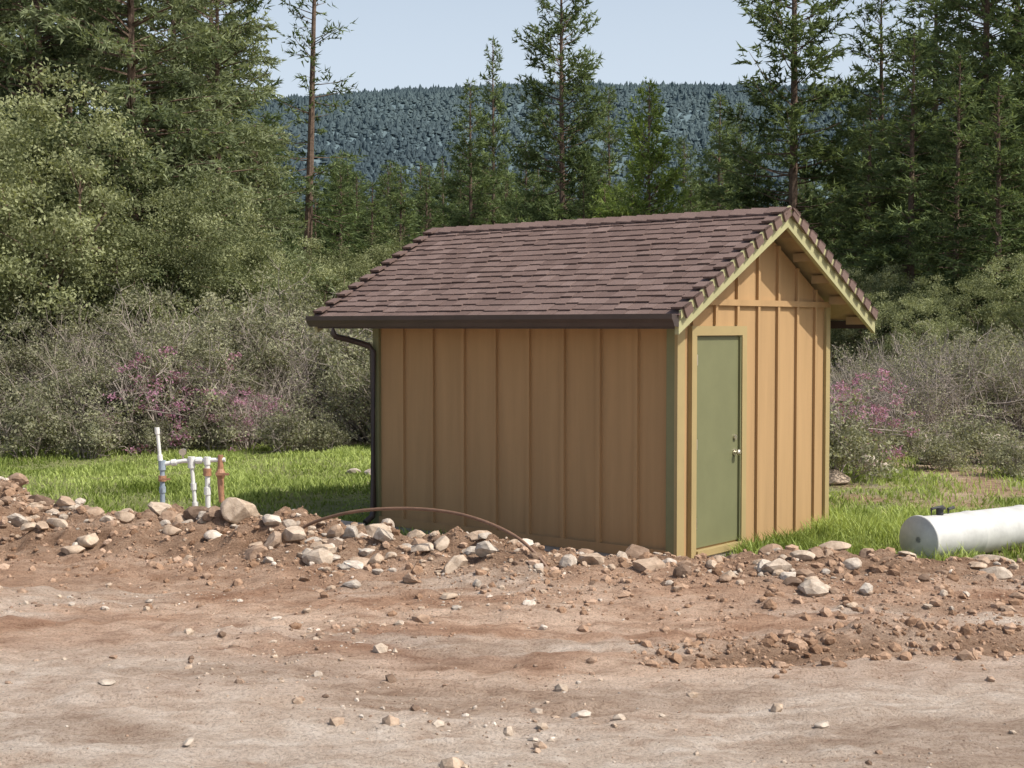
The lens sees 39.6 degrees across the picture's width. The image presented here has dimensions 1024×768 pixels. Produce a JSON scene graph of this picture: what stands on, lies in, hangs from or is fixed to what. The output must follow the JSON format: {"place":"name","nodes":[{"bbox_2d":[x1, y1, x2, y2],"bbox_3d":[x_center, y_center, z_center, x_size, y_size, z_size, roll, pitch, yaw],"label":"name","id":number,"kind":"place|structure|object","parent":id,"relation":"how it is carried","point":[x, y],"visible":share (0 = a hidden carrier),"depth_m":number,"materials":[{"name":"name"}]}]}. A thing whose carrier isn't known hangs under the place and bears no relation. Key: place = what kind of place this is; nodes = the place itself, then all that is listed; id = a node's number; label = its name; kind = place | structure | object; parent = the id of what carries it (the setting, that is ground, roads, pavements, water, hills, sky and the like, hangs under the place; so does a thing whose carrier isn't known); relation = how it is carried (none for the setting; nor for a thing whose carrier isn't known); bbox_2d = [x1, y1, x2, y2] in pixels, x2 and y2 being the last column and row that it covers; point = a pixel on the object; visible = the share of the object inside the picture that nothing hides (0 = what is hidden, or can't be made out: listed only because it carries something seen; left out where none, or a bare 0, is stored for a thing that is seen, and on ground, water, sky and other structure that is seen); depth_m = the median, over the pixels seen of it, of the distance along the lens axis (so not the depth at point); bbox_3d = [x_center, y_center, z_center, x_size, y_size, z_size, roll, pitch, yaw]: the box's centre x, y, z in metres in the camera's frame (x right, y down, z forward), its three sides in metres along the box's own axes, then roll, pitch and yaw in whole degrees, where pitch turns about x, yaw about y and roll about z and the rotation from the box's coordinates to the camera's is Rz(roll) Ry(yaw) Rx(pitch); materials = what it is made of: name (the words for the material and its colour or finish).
{"place":"outdoors","nodes":[
{"label":"outdoors","id":0,"kind":"place"},
{"bbox_2d":[0,373,1023,767],"bbox_3d":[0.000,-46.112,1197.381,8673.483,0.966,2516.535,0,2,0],"label":"ground","id":1,"kind":"structure","parent":0,"point":[860,709],"depth_m":9.05,"materials":[{"name":"soil"}]},
{"bbox_2d":[0,367,90,458],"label":"shrub","id":2,"kind":"object","parent":1,"relation":"on","point":[25,429],"visible":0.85,"depth_m":22.93,"materials":[{"name":"green plant"}]},
{"bbox_2d":[0,93,99,397],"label":"oak tree","id":3,"kind":"object","parent":1,"relation":"on","point":[23,166],"visible":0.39,"depth_m":27.17,"materials":[{"name":"green plant"}]},
{"bbox_2d":[0,0,105,271],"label":"fir tree","id":4,"kind":"object","parent":1,"relation":"on","point":[5,21],"visible":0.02,"depth_m":34.37,"materials":[{"name":"green plant"}]},
{"bbox_2d":[0,294,121,444],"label":"shrub","id":5,"kind":"object","parent":1,"relation":"on","point":[21,360],"visible":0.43,"depth_m":25.65,"materials":[{"name":"green plant"}]},
{"bbox_2d":[0,317,121,439],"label":"shrub","id":6,"kind":"object","parent":1,"relation":"on","point":[27,363],"visible":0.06,"depth_m":25.98,"materials":[{"name":"green plant"}]},
{"bbox_2d":[4,309,147,436],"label":"shrub","id":7,"kind":"object","parent":1,"relation":"on","point":[109,333],"visible":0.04,"depth_m":25.95,"materials":[{"name":"green plant"}]},
{"bbox_2d":[3,341,157,449],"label":"shrub","id":8,"kind":"object","parent":1,"relation":"on","point":[56,382],"visible":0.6,"depth_m":24.29,"materials":[{"name":"green plant"}]},
{"bbox_2d":[0,55,162,414],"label":"oak tree","id":9,"kind":"object","parent":1,"relation":"on","point":[71,232],"visible":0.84,"depth_m":27.09,"materials":[{"name":"green plant"}]},
{"bbox_2d":[39,383,141,458],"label":"shrub","id":10,"kind":"object","parent":1,"relation":"on","point":[95,436],"visible":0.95,"depth_m":22.94,"materials":[{"name":"green plant"}]},
{"bbox_2d":[0,0,181,250],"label":"fir tree","id":11,"kind":"object","parent":1,"relation":"on","point":[120,82],"visible":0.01,"depth_m":39.63,"materials":[{"name":"green plant"}]},
{"bbox_2d":[0,177,201,358],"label":"oak tree","id":12,"kind":"object","parent":1,"relation":"on","point":[132,276],"visible":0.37,"depth_m":27.77,"materials":[{"name":"green plant"}]},
{"bbox_2d":[0,0,202,333],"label":"fir tree","id":13,"kind":"object","parent":1,"relation":"on","point":[9,49],"visible":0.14,"depth_m":31.30,"materials":[{"name":"green plant"}]},
{"bbox_2d":[15,319,188,451],"bbox_3d":[-7.342,0.133,25.079,3.393,2.561,3.294,0,2,-4],"label":"shrub","id":14,"kind":"object","parent":1,"relation":"on","point":[86,362],"visible":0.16,"depth_m":24.47,"materials":[{"name":"green plant"}]},
{"bbox_2d":[10,272,229,440],"bbox_3d":[-7.505,-0.381,27.762,4.382,3.811,4.408,0,2,3],"label":"shrub","id":15,"kind":"object","parent":1,"relation":"on","point":[55,334],"visible":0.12,"depth_m":26.79,"materials":[{"name":"green plant"}]},
{"bbox_2d":[3,0,269,340],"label":"fir tree","id":16,"kind":"object","parent":1,"relation":"on","point":[158,103],"visible":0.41,"depth_m":31.12,"materials":[{"name":"green plant"}]},
{"bbox_2d":[108,398,178,453],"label":"shrub","id":17,"kind":"object","parent":1,"relation":"on","point":[148,436],"visible":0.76,"depth_m":23.46,"materials":[{"name":"green plant"}]},
{"bbox_2d":[51,278,261,458],"bbox_3d":[-5.852,-0.115,24.872,3.221,3.458,4.467,0,2,-1],"label":"shrub","id":18,"kind":"object","parent":1,"relation":"on","point":[203,353],"visible":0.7,"depth_m":24.16,"materials":[{"name":"green plant"}]},
{"bbox_2d":[73,346,261,455],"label":"redbud shrub","id":19,"kind":"object","parent":1,"relation":"on","point":[156,392],"visible":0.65,"depth_m":23.62,"materials":[{"name":"pink plant"}]},
{"bbox_2d":[65,163,282,341],"bbox_3d":[-6.945,-1.741,29.761,4.603,5.546,4.727,0,2,10],"label":"oak tree","id":20,"kind":"object","parent":1,"relation":"on","point":[196,218],"visible":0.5,"depth_m":29.09,"materials":[{"name":"green plant"}]},
{"bbox_2d":[154,427,228,507],"bbox_3d":[-3.379,1.154,15.038,0.799,1.392,0.129,0,2,0],"label":"water pipe manifold","id":21,"kind":"object","parent":1,"relation":"on","point":[220,473],"visible":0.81,"depth_m":15.02,"materials":[{"name":"white plastic"}]},
{"bbox_2d":[81,262,310,444],"bbox_3d":[-5.388,-0.353,26.908,4.545,3.929,4.517,1,3,28],"label":"shrub","id":22,"kind":"object","parent":1,"relation":"on","point":[161,296],"visible":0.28,"depth_m":26.06,"materials":[{"name":"green plant"}]},
{"bbox_2d":[92,289,300,450],"bbox_3d":[-5.685,-0.057,25.594,3.784,3.291,3.807,0,2,-10],"label":"shrub","id":23,"kind":"object","parent":1,"relation":"on","point":[179,350],"visible":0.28,"depth_m":25.10,"materials":[{"name":"green plant"}]},
{"bbox_2d":[79,0,326,307],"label":"fir tree","id":24,"kind":"object","parent":1,"relation":"on","point":[243,75],"visible":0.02,"depth_m":41.76,"materials":[{"name":"green plant"}]},
{"bbox_2d":[174,389,263,450],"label":"shrub","id":25,"kind":"object","parent":1,"relation":"on","point":[219,435],"visible":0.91,"depth_m":23.93,"materials":[{"name":"green plant"}]},
{"bbox_2d":[151,0,288,224],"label":"pine tree","id":26,"kind":"object","parent":1,"relation":"on","point":[278,81],"visible":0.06,"depth_m":55.45,"materials":[{"name":"green plant"}]},
{"bbox_2d":[116,0,340,328],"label":"fir tree","id":27,"kind":"object","parent":1,"relation":"on","point":[239,31],"visible":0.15,"depth_m":34.53,"materials":[{"name":"green plant"}]},
{"bbox_2d":[220,497,258,523],"bbox_3d":[-2.613,1.212,13.561,0.274,0.281,0.364,1,3,28],"label":"rock","id":28,"kind":"object","parent":1,"relation":"on","point":[234,510],"visible":0.93,"depth_m":13.44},
{"bbox_2d":[198,384,288,451],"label":"redbud shrub","id":29,"kind":"object","parent":1,"relation":"on","point":[239,402],"visible":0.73,"depth_m":24.05,"materials":[{"name":"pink plant"}]},
{"bbox_2d":[178,226,350,316],"bbox_3d":[-5.787,-1.393,31.704,3.663,4.588,3.784,-2,3,-44],"label":"oak tree","id":30,"kind":"object","parent":1,"relation":"on","point":[294,275],"visible":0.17,"depth_m":31.45,"materials":[{"name":"green plant"}]},
{"bbox_2d":[190,289,341,437],"bbox_3d":[-5.209,-0.128,26.800,3.804,3.288,3.781,0,2,12],"label":"shrub","id":31,"kind":"object","parent":1,"relation":"on","point":[290,318],"visible":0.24,"depth_m":26.13,"materials":[{"name":"green plant"}]},
{"bbox_2d":[169,261,364,427],"bbox_3d":[-5.383,-0.562,29.600,5.308,4.109,3.827,0,2,3],"label":"shrub","id":32,"kind":"object","parent":1,"relation":"on","point":[304,293],"visible":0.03,"depth_m":28.63,"materials":[{"name":"green plant"}]},
{"bbox_2d":[189,273,353,424],"bbox_3d":[-4.786,-0.536,28.933,4.155,3.359,4.576,-2,3,-41],"label":"shrub","id":33,"kind":"object","parent":1,"relation":"on","point":[296,308],"visible":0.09,"depth_m":28.24,"materials":[{"name":"green plant"}]},
{"bbox_2d":[193,335,353,444],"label":"shrub","id":34,"kind":"object","parent":1,"relation":"on","point":[294,386],"visible":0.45,"depth_m":25.34,"materials":[{"name":"green plant"}]},
{"bbox_2d":[223,133,332,314],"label":"fir tree","id":35,"kind":"object","parent":1,"relation":"on","point":[293,221],"visible":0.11,"depth_m":43.53,"materials":[{"name":"green plant"}]},
{"bbox_2d":[247,388,328,452],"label":"shrub","id":36,"kind":"object","parent":1,"relation":"on","point":[280,429],"visible":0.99,"depth_m":23.43,"materials":[{"name":"green plant"}]},
{"bbox_2d":[281,526,305,541],"bbox_3d":[-1.978,1.356,12.872,0.174,0.141,0.213,-1,3,-30],"label":"rock","id":37,"kind":"object","parent":1,"relation":"on","point":[293,533],"visible":0.99,"depth_m":12.81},
{"bbox_2d":[262,0,367,295],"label":"pine tree","id":38,"kind":"object","parent":1,"relation":"on","point":[309,199],"visible":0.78,"depth_m":45.55,"materials":[{"name":"green plant"}]},
{"bbox_2d":[265,314,372,437],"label":"shrub","id":39,"kind":"object","parent":1,"relation":"on","point":[295,333],"visible":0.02,"depth_m":26.77,"materials":[{"name":"green plant"}]},
{"bbox_2d":[271,271,372,441],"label":"shrub","id":40,"kind":"object","parent":1,"relation":"on","point":[350,353],"visible":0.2,"depth_m":25.77,"materials":[{"name":"green plant"}]},
{"bbox_2d":[298,405,358,451],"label":"shrub","id":41,"kind":"object","parent":1,"relation":"on","point":[331,435],"visible":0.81,"depth_m":24.03,"materials":[{"name":"green plant"}]},
{"bbox_2d":[282,247,377,335],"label":"oak tree","id":42,"kind":"object","parent":1,"relation":"on","point":[343,282],"visible":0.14,"depth_m":41.53,"materials":[{"name":"green plant"}]},
{"bbox_2d":[300,337,372,443],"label":"shrub","id":43,"kind":"object","parent":1,"relation":"on","point":[361,389],"visible":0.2,"depth_m":24.35,"materials":[{"name":"green plant"}]},
{"bbox_2d":[312,164,376,301],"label":"pine tree","id":44,"kind":"object","parent":1,"relation":"on","point":[348,202],"visible":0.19,"depth_m":69.57,"materials":[{"name":"green plant"}]},
{"bbox_2d":[335,180,398,290],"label":"pine tree","id":45,"kind":"object","parent":1,"relation":"on","point":[380,227],"visible":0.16,"depth_m":63.62,"materials":[{"name":"green plant"}]},
{"bbox_2d":[319,229,419,290],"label":"oak tree","id":46,"kind":"object","parent":1,"relation":"on","point":[383,253],"visible":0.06,"depth_m":45.66,"materials":[{"name":"green plant"}]},
{"bbox_2d":[373,164,423,257],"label":"pine tree","id":47,"kind":"object","parent":1,"relation":"on","point":[401,205],"visible":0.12,"depth_m":67.61,"materials":[{"name":"green plant"}]},
{"bbox_2d":[302,507,547,566],"bbox_3d":[-0.796,1.370,12.428,2.763,0.571,0.135,1,3,30],"label":"bent hose","id":48,"kind":"object","parent":1,"relation":"on","point":[527,545],"visible":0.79,"depth_m":12.42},
{"bbox_2d":[403,175,448,243],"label":"pine tree","id":49,"kind":"object","parent":1,"relation":"on","point":[434,220],"visible":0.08,"depth_m":75.56,"materials":[{"name":"green plant"}]},
{"bbox_2d":[427,77,508,227],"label":"pine tree","id":50,"kind":"object","parent":1,"relation":"on","point":[467,217],"visible":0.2,"depth_m":71.34,"materials":[{"name":"green plant"}]},
{"bbox_2d":[459,36,522,224],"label":"pine tree","id":51,"kind":"object","parent":1,"relation":"on","point":[496,126],"visible":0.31,"depth_m":79.30,"materials":[{"name":"green plant"}]},
{"bbox_2d":[0,477,1023,682],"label":"soil clods","id":52,"kind":"object","parent":1,"relation":"on","point":[797,644],"visible":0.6,"depth_m":11.15,"materials":[{"name":"soil"}]},
{"bbox_2d":[0,473,1023,611],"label":"rubble rocks","id":53,"kind":"object","parent":1,"relation":"on","point":[812,585],"visible":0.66,"depth_m":12.22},
{"bbox_2d":[0,528,1023,767],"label":"gravel","id":54,"kind":"structure","parent":1,"relation":"on","point":[456,762],"depth_m":9.10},
{"bbox_2d":[510,140,547,221],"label":"pine tree","id":55,"kind":"object","parent":1,"relation":"on","point":[519,181],"visible":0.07,"depth_m":85.51,"materials":[{"name":"green plant"}]},
{"bbox_2d":[51,105,1021,353],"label":"distant trees","id":56,"kind":"object","parent":1,"relation":"on","point":[442,199],"visible":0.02,"depth_m":115.52,"materials":[{"name":"green plant"}]},
{"bbox_2d":[499,0,637,222],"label":"pine tree","id":57,"kind":"object","parent":1,"relation":"on","point":[585,167],"visible":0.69,"depth_m":67.18,"materials":[{"name":"green plant"}]},
{"bbox_2d":[567,181,600,219],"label":"pine tree","id":58,"kind":"object","parent":1,"relation":"on","point":[583,205],"visible":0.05,"depth_m":61.59,"materials":[{"name":"green plant"}]},
{"bbox_2d":[305,206,877,558],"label":"utility shed","id":59,"kind":"structure","parent":1,"relation":"on","point":[652,383],"depth_m":14.38,"materials":[{"name":"paint"}]},
{"bbox_2d":[696,335,741,547],"bbox_3d":[1.983,0.551,13.744,0.038,2.040,0.825,2,3,40],"label":"door","id":60,"kind":"structure","parent":59,"relation":"in","point":[718,492],"depth_m":13.77,"materials":[{"name":"paint"}]},
{"bbox_2d":[580,182,616,218],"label":"pine tree","id":61,"kind":"object","parent":1,"relation":"on","point":[600,192],"depth_m":63.66,"materials":[{"name":"green plant"}]},
{"bbox_2d":[578,86,632,217],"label":"pine tree","id":62,"kind":"object","parent":1,"relation":"on","point":[609,158],"visible":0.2,"depth_m":83.23,"materials":[{"name":"green plant"}]},
{"bbox_2d":[589,77,697,217],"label":"pine tree","id":63,"kind":"object","parent":1,"relation":"on","point":[652,160],"visible":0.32,"depth_m":59.30,"materials":[{"name":"green plant"}]},
{"bbox_2d":[665,135,703,212],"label":"pine tree","id":64,"kind":"object","parent":1,"relation":"on","point":[686,168],"visible":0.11,"depth_m":89.46,"materials":[{"name":"green plant"}]},
{"bbox_2d":[682,90,742,211],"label":"pine tree","id":65,"kind":"object","parent":1,"relation":"on","point":[721,135],"visible":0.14,"depth_m":65.51,"materials":[{"name":"green plant"}]},
{"bbox_2d":[720,101,765,209],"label":"pine tree","id":66,"kind":"object","parent":1,"relation":"on","point":[737,135],"visible":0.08,"depth_m":73.35,"materials":[{"name":"green plant"}]},
{"bbox_2d":[697,0,875,258],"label":"pine tree","id":67,"kind":"object","parent":1,"relation":"on","point":[794,32],"visible":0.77,"depth_m":56.94,"materials":[{"name":"green plant"}]},
{"bbox_2d":[808,140,862,364],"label":"pine tree","id":68,"kind":"object","parent":1,"relation":"on","point":[820,232],"visible":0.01,"depth_m":69.56,"materials":[{"name":"green plant"}]},
{"bbox_2d":[817,94,916,373],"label":"pine tree","id":69,"kind":"object","parent":1,"relation":"on","point":[848,202],"visible":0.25,"depth_m":51.63,"materials":[{"name":"green plant"}]},
{"bbox_2d":[829,383,907,480],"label":"shrub","id":70,"kind":"object","parent":1,"relation":"on","point":[838,445],"visible":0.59,"depth_m":19.23,"materials":[{"name":"green plant"}]},
{"bbox_2d":[830,357,909,425],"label":"shrub","id":71,"kind":"object","parent":1,"relation":"on","point":[831,389],"visible":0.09,"depth_m":25.41,"materials":[{"name":"green plant"}]},
{"bbox_2d":[829,368,920,468],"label":"redbud shrub","id":72,"kind":"object","parent":1,"relation":"on","point":[857,409],"visible":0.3,"depth_m":21.12,"materials":[{"name":"pink plant"}]},
{"bbox_2d":[830,261,923,372],"bbox_3d":[10.141,-1.406,39.943,3.431,4.026,3.341,0,2,10],"label":"oak tree","id":73,"kind":"object","parent":1,"relation":"on","point":[849,334],"visible":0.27,"depth_m":39.53,"materials":[{"name":"green plant"}]},
{"bbox_2d":[818,0,939,287],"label":"pine tree","id":74,"kind":"object","parent":1,"relation":"on","point":[869,8],"visible":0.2,"depth_m":59.20,"materials":[{"name":"green plant"}]},
{"bbox_2d":[830,370,936,460],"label":"redbud shrub","id":75,"kind":"object","parent":1,"relation":"on","point":[891,400],"visible":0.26,"depth_m":22.29,"materials":[{"name":"pink plant"}]},
{"bbox_2d":[830,324,973,389],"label":"shrub","id":76,"kind":"object","parent":1,"relation":"on","point":[856,361],"visible":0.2,"depth_m":29.41,"materials":[{"name":"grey plant"}]},
{"bbox_2d":[873,404,940,460],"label":"shrub","id":77,"kind":"object","parent":1,"relation":"on","point":[907,445],"visible":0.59,"depth_m":22.90,"materials":[{"name":"green plant"}]},
{"bbox_2d":[840,29,978,358],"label":"pine tree","id":78,"kind":"object","parent":1,"relation":"on","point":[884,239],"visible":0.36,"depth_m":43.58,"materials":[{"name":"green plant"}]},
{"bbox_2d":[857,279,961,371],"bbox_3d":[9.472,-0.846,34.180,2.724,3.304,2.637,1,3,26],"label":"oak tree","id":79,"kind":"object","parent":1,"relation":"on","point":[908,300],"visible":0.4,"depth_m":33.79,"materials":[{"name":"green plant"}]},
{"bbox_2d":[834,341,993,442],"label":"shrub","id":80,"kind":"object","parent":1,"relation":"on","point":[926,404],"visible":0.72,"depth_m":24.88,"materials":[{"name":"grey plant"}]},
{"bbox_2d":[832,0,1008,316],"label":"pine tree","id":81,"kind":"object","parent":1,"relation":"on","point":[913,11],"visible":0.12,"depth_m":51.46,"materials":[{"name":"green plant"}]},
{"bbox_2d":[849,319,1023,432],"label":"shrub","id":82,"kind":"object","parent":1,"relation":"on","point":[949,368],"visible":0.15,"depth_m":26.65,"materials":[{"name":"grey plant"}]},
{"bbox_2d":[859,321,1023,436],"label":"shrub","id":83,"kind":"object","parent":1,"relation":"on","point":[973,381],"visible":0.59,"depth_m":26.13,"materials":[{"name":"green plant"}]},
{"bbox_2d":[904,418,980,471],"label":"shrub","id":84,"kind":"object","parent":1,"relation":"on","point":[934,453],"visible":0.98,"depth_m":20.94,"materials":[{"name":"green plant"}]},
{"bbox_2d":[872,47,1016,353],"bbox_3d":[12.409,-4.420,39.886,4.841,9.973,4.539,0,2,-5],"label":"pine tree","id":85,"kind":"object","parent":1,"relation":"on","point":[947,178],"visible":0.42,"depth_m":39.61,"materials":[{"name":"green plant"}]},
{"bbox_2d":[871,0,1023,291],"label":"pine tree","id":86,"kind":"object","parent":1,"relation":"on","point":[960,6],"visible":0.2,"depth_m":45.45,"materials":[{"name":"green plant"}]},
{"bbox_2d":[891,317,1017,420],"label":"shrub","id":87,"kind":"object","parent":1,"relation":"on","point":[965,336],"visible":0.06,"depth_m":30.82,"materials":[{"name":"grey plant"}]},
{"bbox_2d":[896,262,1021,352],"bbox_3d":[11.463,-1.167,36.199,3.178,3.854,3.077,1,3,25],"label":"oak tree","id":88,"kind":"object","parent":1,"relation":"on","point":[957,300],"visible":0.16,"depth_m":35.72,"materials":[{"name":"green plant"}]},
{"bbox_2d":[899,505,1023,559],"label":"storage tank","id":89,"kind":"object","parent":1,"relation":"on","point":[990,530],"visible":0.87,"depth_m":13.40,"materials":[{"name":"metal"}]},
{"bbox_2d":[916,77,1023,360],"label":"pine tree","id":90,"kind":"object","parent":1,"relation":"on","point":[997,198],"visible":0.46,"depth_m":37.67,"materials":[{"name":"green plant"}]},
{"bbox_2d":[935,0,1023,275],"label":"pine tree","id":91,"kind":"object","parent":1,"relation":"on","point":[999,23],"visible":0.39,"depth_m":43.68,"materials":[{"name":"green plant"}]},
{"bbox_2d":[936,397,1023,464],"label":"shrub","id":92,"kind":"object","parent":1,"relation":"on","point":[975,437],"visible":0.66,"depth_m":21.92,"materials":[{"name":"green plant"}]},
{"bbox_2d":[939,16,1023,311],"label":"pine tree","id":93,"kind":"object","parent":1,"relation":"on","point":[1020,121],"visible":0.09,"depth_m":41.60,"materials":[{"name":"green plant"}]},
{"bbox_2d":[944,0,1023,312],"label":"pine tree","id":94,"kind":"object","parent":1,"relation":"on","point":[992,54],"visible":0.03,"depth_m":55.16,"materials":[{"name":"green plant"}]},
{"bbox_2d":[966,250,1023,355],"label":"oak tree","id":95,"kind":"object","parent":1,"relation":"on","point":[994,307],"visible":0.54,"depth_m":34.02,"materials":[{"name":"green plant"}]},
{"bbox_2d":[970,342,1023,437],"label":"shrub","id":96,"kind":"object","parent":1,"relation":"on","point":[1008,386],"visible":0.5,"depth_m":26.53,"materials":[{"name":"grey plant"}]},
{"bbox_2d":[976,421,1023,480],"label":"shrub","id":97,"kind":"object","parent":1,"relation":"on","point":[1014,455],"visible":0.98,"depth_m":19.99,"materials":[{"name":"green plant"}]},
{"bbox_2d":[976,321,1023,425],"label":"shrub","id":98,"kind":"object","parent":1,"relation":"on","point":[1010,329],"visible":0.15,"depth_m":29.29,"materials":[{"name":"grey plant"}]},
{"bbox_2d":[0,441,1023,561],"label":"grass","id":99,"kind":"structure","parent":0,"point":[855,527],"depth_m":18.80,"materials":[{"name":"plant"}]},
{"bbox_2d":[16,0,1022,115],"label":"sky","id":100,"kind":"structure","parent":0,"point":[391,43],"materials":[{"name":"blue"}]},
{"bbox_2d":[262,91,996,218],"bbox_3d":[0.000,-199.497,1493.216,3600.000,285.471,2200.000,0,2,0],"label":"forested hill","id":101,"kind":"structure","parent":0,"point":[521,105],"depth_m":1111.46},
{"bbox_2d":[139,79,1001,246],"bbox_3d":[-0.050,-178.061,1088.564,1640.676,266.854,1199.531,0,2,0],"label":"hillside forest","id":102,"kind":"object","parent":101,"relation":"on","point":[349,122],"visible":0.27,"depth_m":1133.57,"materials":[{"name":"plant"}]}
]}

